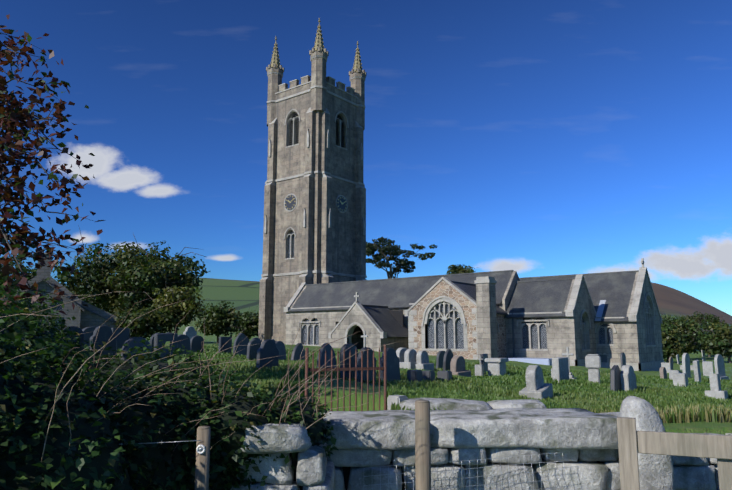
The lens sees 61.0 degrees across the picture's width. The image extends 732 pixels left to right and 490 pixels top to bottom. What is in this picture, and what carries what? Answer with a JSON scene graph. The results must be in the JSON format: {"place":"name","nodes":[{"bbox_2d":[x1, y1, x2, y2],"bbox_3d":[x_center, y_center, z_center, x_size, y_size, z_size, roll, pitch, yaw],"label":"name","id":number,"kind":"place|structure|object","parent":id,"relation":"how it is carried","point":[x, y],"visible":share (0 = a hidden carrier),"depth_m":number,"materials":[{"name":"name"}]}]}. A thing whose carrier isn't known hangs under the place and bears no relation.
{"place":"outdoors","nodes":[
{"label":"outdoors","id":0,"kind":"place"},
{"bbox_2d":[0,243,71,291],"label":"tree","id":1,"kind":"object","parent":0,"point":[33,274],"depth_m":64.28,"materials":[{"name":"plant"}]},
{"bbox_2d":[0,14,105,314],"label":"copper tree","id":2,"kind":"object","parent":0,"point":[8,126],"depth_m":6.18,"materials":[{"name":"brown plant"}]},
{"bbox_2d":[0,292,395,465],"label":"dry branches","id":3,"kind":"object","parent":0,"point":[210,385],"visible":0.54,"depth_m":3.99,"materials":[{"name":"brown plant"}]},
{"bbox_2d":[258,18,366,343],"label":"church tower","id":4,"kind":"structure","parent":0,"point":[314,228],"depth_m":68.03,"materials":[{"name":"grey stone"}]},
{"bbox_2d":[0,0,731,315],"label":"sky","id":5,"kind":"structure","parent":0,"point":[530,138],"materials":[{"name":"blue"}]},
{"bbox_2d":[72,277,731,434],"bbox_3d":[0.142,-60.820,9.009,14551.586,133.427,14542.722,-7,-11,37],"label":"ground","id":6,"kind":"structure","parent":0,"point":[243,295],"depth_m":100.36,"materials":[{"name":"green plant"}]},
{"bbox_2d":[1,249,118,335],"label":"cottage","id":7,"kind":"structure","parent":6,"relation":"on","point":[90,315],"depth_m":55.67,"materials":[{"name":"stone"}]},
{"bbox_2d":[60,326,84,349],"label":"headstone","id":8,"kind":"object","parent":6,"relation":"on","point":[81,332],"visible":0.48,"depth_m":10.21,"materials":[{"name":"stone"}]},
{"bbox_2d":[82,327,96,348],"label":"headstone","id":9,"kind":"object","parent":6,"relation":"on","point":[86,330],"visible":0.29,"depth_m":11.45,"materials":[{"name":"stone"}]},
{"bbox_2d":[90,325,116,362],"bbox_3d":[-4.250,1.723,10.071,0.090,0.841,0.420,-7,-4,38],"label":"headstone","id":10,"kind":"object","parent":6,"relation":"on","point":[105,333],"visible":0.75,"depth_m":10.06,"materials":[{"name":"stone"}]},
{"bbox_2d":[111,328,129,349],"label":"headstone","id":11,"kind":"object","parent":6,"relation":"on","point":[122,337],"visible":0.48,"depth_m":14.51,"materials":[{"name":"stone"}]},
{"bbox_2d":[51,228,209,338],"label":"tree","id":12,"kind":"object","parent":6,"relation":"on","point":[128,266],"depth_m":77.56,"materials":[{"name":"green plant"}]},
{"bbox_2d":[121,337,151,360],"bbox_3d":[-2.945,1.554,7.941,0.090,0.748,0.420,-9,-19,31],"label":"headstone","id":13,"kind":"object","parent":6,"relation":"on","point":[131,343],"visible":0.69,"depth_m":7.93,"materials":[{"name":"stone"}]},
{"bbox_2d":[108,304,179,338],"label":"shrub","id":14,"kind":"object","parent":6,"relation":"on","point":[150,323],"depth_m":58.67,"materials":[{"name":"green plant"}]},
{"bbox_2d":[150,333,160,355],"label":"headstone","id":15,"kind":"object","parent":6,"relation":"on","point":[152,340],"visible":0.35,"depth_m":14.14,"materials":[{"name":"stone"}]},
{"bbox_2d":[118,426,210,489],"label":"stake","id":16,"kind":"object","parent":6,"relation":"on","point":[202,459],"visible":0.81,"depth_m":3.56,"materials":[{"name":"brown wood"}]},
{"bbox_2d":[154,333,177,362],"bbox_3d":[-3.304,1.836,10.251,0.090,0.750,0.420,-5,-7,35],"label":"headstone","id":17,"kind":"object","parent":6,"relation":"on","point":[165,337],"visible":0.42,"depth_m":10.22,"materials":[{"name":"stone"}]},
{"bbox_2d":[0,276,337,489],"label":"hedge","id":18,"kind":"object","parent":6,"relation":"on","point":[54,353],"depth_m":3.68,"materials":[{"name":"green plant"}]},
{"bbox_2d":[149,273,214,332],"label":"yellow-green tree","id":19,"kind":"object","parent":6,"relation":"on","point":[186,306],"depth_m":61.77,"materials":[{"name":"plant"}]},
{"bbox_2d":[178,334,190,354],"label":"headstone","id":20,"kind":"object","parent":6,"relation":"on","point":[185,342],"visible":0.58,"depth_m":15.10,"materials":[{"name":"stone"}]},
{"bbox_2d":[183,326,196,339],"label":"headstone","id":21,"kind":"object","parent":6,"relation":"on","point":[190,332],"visible":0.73,"depth_m":20.01,"materials":[{"name":"stone"}]},
{"bbox_2d":[190,335,203,352],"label":"headstone","id":22,"kind":"object","parent":6,"relation":"on","point":[196,342],"visible":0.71,"depth_m":16.82,"materials":[{"name":"stone"}]},
{"bbox_2d":[192,300,242,343],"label":"shrub","id":23,"kind":"object","parent":6,"relation":"on","point":[228,318],"depth_m":70.10,"materials":[{"name":"green plant"}]},
{"bbox_2d":[218,337,231,353],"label":"headstone","id":24,"kind":"object","parent":6,"relation":"on","point":[226,340],"visible":0.52,"depth_m":17.12,"materials":[{"name":"stone"}]},
{"bbox_2d":[233,333,248,354],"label":"headstone","id":25,"kind":"object","parent":6,"relation":"on","point":[240,337],"visible":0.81,"depth_m":16.92,"materials":[{"name":"stone"}]},
{"bbox_2d":[234,307,258,339],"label":"shrub","id":26,"kind":"object","parent":6,"relation":"on","point":[252,322],"depth_m":76.67,"materials":[{"name":"green plant"}]},
{"bbox_2d":[246,339,259,359],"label":"headstone","id":27,"kind":"object","parent":6,"relation":"on","point":[252,348],"visible":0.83,"depth_m":15.10,"materials":[{"name":"stone"}]},
{"bbox_2d":[256,339,278,368],"bbox_3d":[-1.688,2.000,10.677,0.420,0.748,0.090,10,-11,-44],"label":"headstone","id":28,"kind":"object","parent":6,"relation":"on","point":[267,349],"visible":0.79,"depth_m":10.64,"materials":[{"name":"stone"}]},
{"bbox_2d":[275,341,286,360],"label":"headstone","id":29,"kind":"object","parent":6,"relation":"on","point":[280,345],"visible":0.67,"depth_m":15.37,"materials":[{"name":"stone"}]},
{"bbox_2d":[291,343,304,360],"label":"headstone","id":30,"kind":"object","parent":6,"relation":"on","point":[297,350],"visible":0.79,"depth_m":14.91,"materials":[{"name":"stone"}]},
{"bbox_2d":[317,343,336,371],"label":"headstone","id":31,"kind":"object","parent":6,"relation":"on","point":[327,347],"visible":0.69,"depth_m":10.60,"materials":[{"name":"stone"}]},
{"bbox_2d":[305,344,386,411],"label":"iron gate","id":32,"kind":"structure","parent":6,"relation":"on","point":[344,369],"depth_m":6.66,"materials":[{"name":"brown metal"}]},
{"bbox_2d":[340,343,357,379],"bbox_3d":[-0.253,1.941,9.662,0.090,0.809,0.420,-8,-10,32],"label":"headstone","id":33,"kind":"object","parent":6,"relation":"on","point":[352,349],"visible":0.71,"depth_m":9.59,"materials":[{"name":"stone"}]},
{"bbox_2d":[361,331,367,346],"bbox_3d":[-0.063,4.413,27.143,0.400,1.342,0.400,-8,-11,42],"label":"cross monument","id":34,"kind":"object","parent":6,"relation":"on","point":[364,335],"visible":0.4,"depth_m":27.15,"materials":[{"name":"stone"}]},
{"bbox_2d":[354,347,375,382],"bbox_3d":[-0.009,1.976,9.607,0.090,0.784,0.420,-2,-8,41],"label":"headstone","id":35,"kind":"object","parent":6,"relation":"on","point":[365,364],"visible":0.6,"depth_m":9.56,"materials":[{"name":"stone"}]},
{"bbox_2d":[380,348,399,381],"bbox_3d":[0.406,2.150,10.488,0.090,0.818,0.420,-11,-13,43],"label":"headstone","id":36,"kind":"object","parent":6,"relation":"on","point":[393,369],"visible":0.6,"depth_m":10.47,"materials":[{"name":"stone"}]},
{"bbox_2d":[387,395,407,409],"bbox_3d":[0.303,1.605,5.967,0.144,0.310,0.162,8,-12,-44],"label":"stone","id":37,"kind":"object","parent":6,"relation":"on","point":[396,399],"depth_m":5.94,"materials":[{"name":"stone"}]},
{"bbox_2d":[396,348,406,363],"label":"headstone","id":38,"kind":"object","parent":6,"relation":"on","point":[400,352],"visible":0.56,"depth_m":16.43,"materials":[{"name":"stone"}]},
{"bbox_2d":[400,349,416,369],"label":"headstone","id":39,"kind":"object","parent":6,"relation":"on","point":[409,362],"visible":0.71,"depth_m":16.18,"materials":[{"name":"stone"}]},
{"bbox_2d":[407,370,422,381],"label":"tomb block","id":40,"kind":"structure","parent":6,"relation":"on","point":[414,375],"depth_m":10.72,"materials":[{"name":"stone"}]},
{"bbox_2d":[415,400,430,489],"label":"stake","id":41,"kind":"object","parent":6,"relation":"on","point":[422,450],"visible":1,"depth_m":4.44,"materials":[{"name":"brown wood"}]},
{"bbox_2d":[415,350,433,370],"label":"headstone","id":42,"kind":"object","parent":6,"relation":"on","point":[422,358],"visible":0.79,"depth_m":16.21,"materials":[{"name":"stone"}]},
{"bbox_2d":[422,370,434,381],"bbox_3d":[1.109,2.431,11.077,0.196,0.372,0.174,-7,-11,39],"label":"gravestone","id":43,"kind":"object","parent":6,"relation":"on","point":[428,375],"depth_m":11.02,"materials":[{"name":"stone"}]},
{"bbox_2d":[436,351,444,368],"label":"headstone","id":44,"kind":"object","parent":6,"relation":"on","point":[439,359],"visible":0.58,"depth_m":18.10,"materials":[{"name":"stone"}]},
{"bbox_2d":[437,371,451,381],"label":"tomb block","id":45,"kind":"structure","parent":6,"relation":"on","point":[443,375],"depth_m":11.26,"materials":[{"name":"stone"}]},
{"bbox_2d":[443,349,453,370],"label":"headstone","id":46,"kind":"object","parent":6,"relation":"on","point":[448,355],"visible":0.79,"depth_m":16.64,"materials":[{"name":"stone"}]},
{"bbox_2d":[292,448,618,489],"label":"stone wall","id":47,"kind":"structure","parent":6,"relation":"on","point":[346,471],"depth_m":4.83,"materials":[{"name":"grey stone"}]},
{"bbox_2d":[450,356,470,376],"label":"headstone","id":48,"kind":"object","parent":6,"relation":"on","point":[457,365],"visible":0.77,"depth_m":13.93,"materials":[{"name":"stone"}]},
{"bbox_2d":[364,452,564,489],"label":"wire mesh fence","id":49,"kind":"object","parent":6,"relation":"on","point":[485,484],"visible":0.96,"depth_m":4.65,"materials":[{"name":"silver metal"}]},
{"bbox_2d":[284,258,664,370],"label":"church walls","id":50,"kind":"structure","parent":6,"relation":"on","point":[443,314],"depth_m":45.45,"materials":[{"name":"grey stone"}]},
{"bbox_2d":[288,270,638,337],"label":"church roofs","id":51,"kind":"structure","parent":50,"relation":"on","point":[609,292],"depth_m":49.52,"materials":[{"name":"grey stone"}]},
{"bbox_2d":[475,364,483,375],"bbox_3d":[2.917,3.330,15.984,0.198,0.501,0.176,-5,-10,30],"label":"gravestone","id":52,"kind":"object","parent":6,"relation":"on","point":[479,369],"depth_m":15.93,"materials":[{"name":"stone"}]},
{"bbox_2d":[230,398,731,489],"bbox_3d":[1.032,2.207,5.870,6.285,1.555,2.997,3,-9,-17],"label":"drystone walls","id":53,"kind":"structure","parent":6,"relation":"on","point":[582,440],"depth_m":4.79,"materials":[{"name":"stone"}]},
{"bbox_2d":[480,354,487,372],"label":"headstone","id":54,"kind":"object","parent":6,"relation":"on","point":[483,362],"visible":0.46,"depth_m":16.66,"materials":[{"name":"stone"}]},
{"bbox_2d":[485,358,508,375],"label":"tomb block","id":55,"kind":"structure","parent":6,"relation":"on","point":[496,366],"depth_m":16.13,"materials":[{"name":"stone"}]},
{"bbox_2d":[508,357,551,365],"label":"tomb slab","id":56,"kind":"structure","parent":6,"relation":"on","point":[544,361],"depth_m":42.20,"materials":[{"name":"grey stone"}]},
{"bbox_2d":[519,365,552,399],"bbox_3d":[2.621,2.232,9.594,0.350,0.748,0.580,-7,-2,32],"label":"headstone","id":57,"kind":"object","parent":6,"relation":"on","point":[536,387],"visible":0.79,"depth_m":9.45,"materials":[{"name":"stone"}]},
{"bbox_2d":[552,357,568,381],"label":"headstone","id":58,"kind":"object","parent":6,"relation":"on","point":[560,367],"visible":0.56,"depth_m":12.39,"materials":[{"name":"stone"}]},
{"bbox_2d":[562,347,575,378],"bbox_3d":[5.370,3.255,16.487,0.310,1.085,0.310,-5,-10,29],"label":"cross monument","id":59,"kind":"object","parent":6,"relation":"on","point":[568,354],"visible":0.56,"depth_m":16.49,"materials":[{"name":"stone"}]},
{"bbox_2d":[585,354,601,382],"bbox_3d":[5.383,3.033,14.678,0.330,0.893,0.330,-4,-9,25],"label":"pillar tomb","id":60,"kind":"object","parent":6,"relation":"on","point":[593,364],"visible":0.79,"depth_m":14.58,"materials":[{"name":"stone"}]},
{"bbox_2d":[610,365,620,390],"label":"headstone","id":61,"kind":"object","parent":6,"relation":"on","point":[615,378],"visible":0.67,"depth_m":11.83,"materials":[{"name":"stone"}]},
{"bbox_2d":[620,352,625,367],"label":"headstone","id":62,"kind":"object","parent":6,"relation":"on","point":[623,358],"visible":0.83,"depth_m":30.46,"materials":[{"name":"stone"}]},
{"bbox_2d":[621,365,636,391],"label":"headstone","id":63,"kind":"object","parent":6,"relation":"on","point":[628,378],"visible":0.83,"depth_m":12.03,"materials":[{"name":"stone"}]},
{"bbox_2d":[619,396,674,489],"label":"granite gatepost","id":64,"kind":"object","parent":6,"relation":"on","point":[656,471],"visible":0.52,"depth_m":4.61,"materials":[{"name":"grey stone"}]},
{"bbox_2d":[659,367,666,378],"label":"headstone","id":65,"kind":"object","parent":6,"relation":"on","point":[663,372],"visible":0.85,"depth_m":25.05,"materials":[{"name":"stone"}]},
{"bbox_2d":[661,362,671,372],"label":"gravestone","id":66,"kind":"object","parent":6,"relation":"on","point":[667,366],"depth_m":43.26,"materials":[{"name":"stone"}]},
{"bbox_2d":[669,357,672,369],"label":"headstone","id":67,"kind":"object","parent":6,"relation":"on","point":[671,360],"visible":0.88,"depth_m":75.42,"materials":[{"name":"stone"}]},
{"bbox_2d":[617,417,731,489],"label":"field gate","id":68,"kind":"structure","parent":6,"relation":"on","point":[632,442],"depth_m":4.01,"materials":[{"name":"brown wood"}]},
{"bbox_2d":[669,370,679,379],"bbox_3d":[10.352,4.475,20.834,0.294,0.543,0.262,-6,-11,36],"label":"gravestone","id":69,"kind":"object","parent":6,"relation":"on","point":[671,372],"depth_m":20.79,"materials":[{"name":"stone"}]},
{"bbox_2d":[661,324,688,362],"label":"valley tree","id":70,"kind":"object","parent":6,"relation":"on","point":[672,339],"depth_m":105.40,"materials":[{"name":"green plant"}]},
{"bbox_2d":[673,373,687,386],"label":"tomb block","id":71,"kind":"structure","parent":6,"relation":"on","point":[681,379],"depth_m":18.02,"materials":[{"name":"stone"}]},
{"bbox_2d":[661,313,701,331],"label":"valley tree","id":72,"kind":"object","parent":6,"relation":"on","point":[667,321],"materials":[{"name":"green plant"}]},
{"bbox_2d":[682,353,690,377],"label":"headstone","id":73,"kind":"object","parent":6,"relation":"on","point":[685,363],"visible":0.85,"depth_m":31.51,"materials":[{"name":"stone"}]},
{"bbox_2d":[669,317,705,356],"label":"valley tree","id":74,"kind":"object","parent":6,"relation":"on","point":[683,326],"depth_m":117.70,"materials":[{"name":"green plant"}]},
{"bbox_2d":[693,360,701,381],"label":"headstone","id":75,"kind":"object","parent":6,"relation":"on","point":[696,369],"visible":0.58,"depth_m":23.45,"materials":[{"name":"stone"}]},
{"bbox_2d":[701,350,704,360],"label":"headstone","id":76,"kind":"object","parent":6,"relation":"on","point":[703,355],"visible":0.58,"depth_m":108.74,"materials":[{"name":"stone"}]},
{"bbox_2d":[677,311,729,332],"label":"valley tree","id":77,"kind":"object","parent":6,"relation":"on","point":[697,316],"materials":[{"name":"green plant"}]},
{"bbox_2d":[690,313,724,356],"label":"valley tree","id":78,"kind":"object","parent":6,"relation":"on","point":[705,327],"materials":[{"name":"green plant"}]},
{"bbox_2d":[702,361,713,375],"bbox_3d":[21.747,7.962,39.516,0.569,1.101,0.506,-5,-10,31],"label":"gravestone","id":79,"kind":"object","parent":6,"relation":"on","point":[707,368],"depth_m":39.34,"materials":[{"name":"stone"}]},
{"bbox_2d":[692,321,731,362],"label":"valley tree","id":80,"kind":"object","parent":6,"relation":"on","point":[724,335],"depth_m":106.56,"materials":[{"name":"green plant"}]},
{"bbox_2d":[705,374,727,400],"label":"headstone","id":81,"kind":"object","parent":6,"relation":"on","point":[715,391],"visible":0.4,"depth_m":12.57,"materials":[{"name":"stone"}]},
{"bbox_2d":[714,354,728,379],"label":"headstone","id":82,"kind":"object","parent":6,"relation":"on","point":[719,365],"visible":0.69,"depth_m":33.45,"materials":[{"name":"stone"}]},
{"bbox_2d":[366,237,437,278],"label":"pine","id":83,"kind":"object","parent":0,"point":[385,248],"depth_m":102.60,"materials":[{"name":"green plant"}]},
{"bbox_2d":[82,344,731,422],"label":"grass","id":84,"kind":"structure","parent":0,"point":[687,406],"depth_m":9.90,"materials":[{"name":"green plant"}]},
{"bbox_2d":[446,264,477,273],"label":"tree","id":85,"kind":"object","parent":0,"point":[454,269],"depth_m":110.37,"materials":[{"name":"green plant"}]}
]}

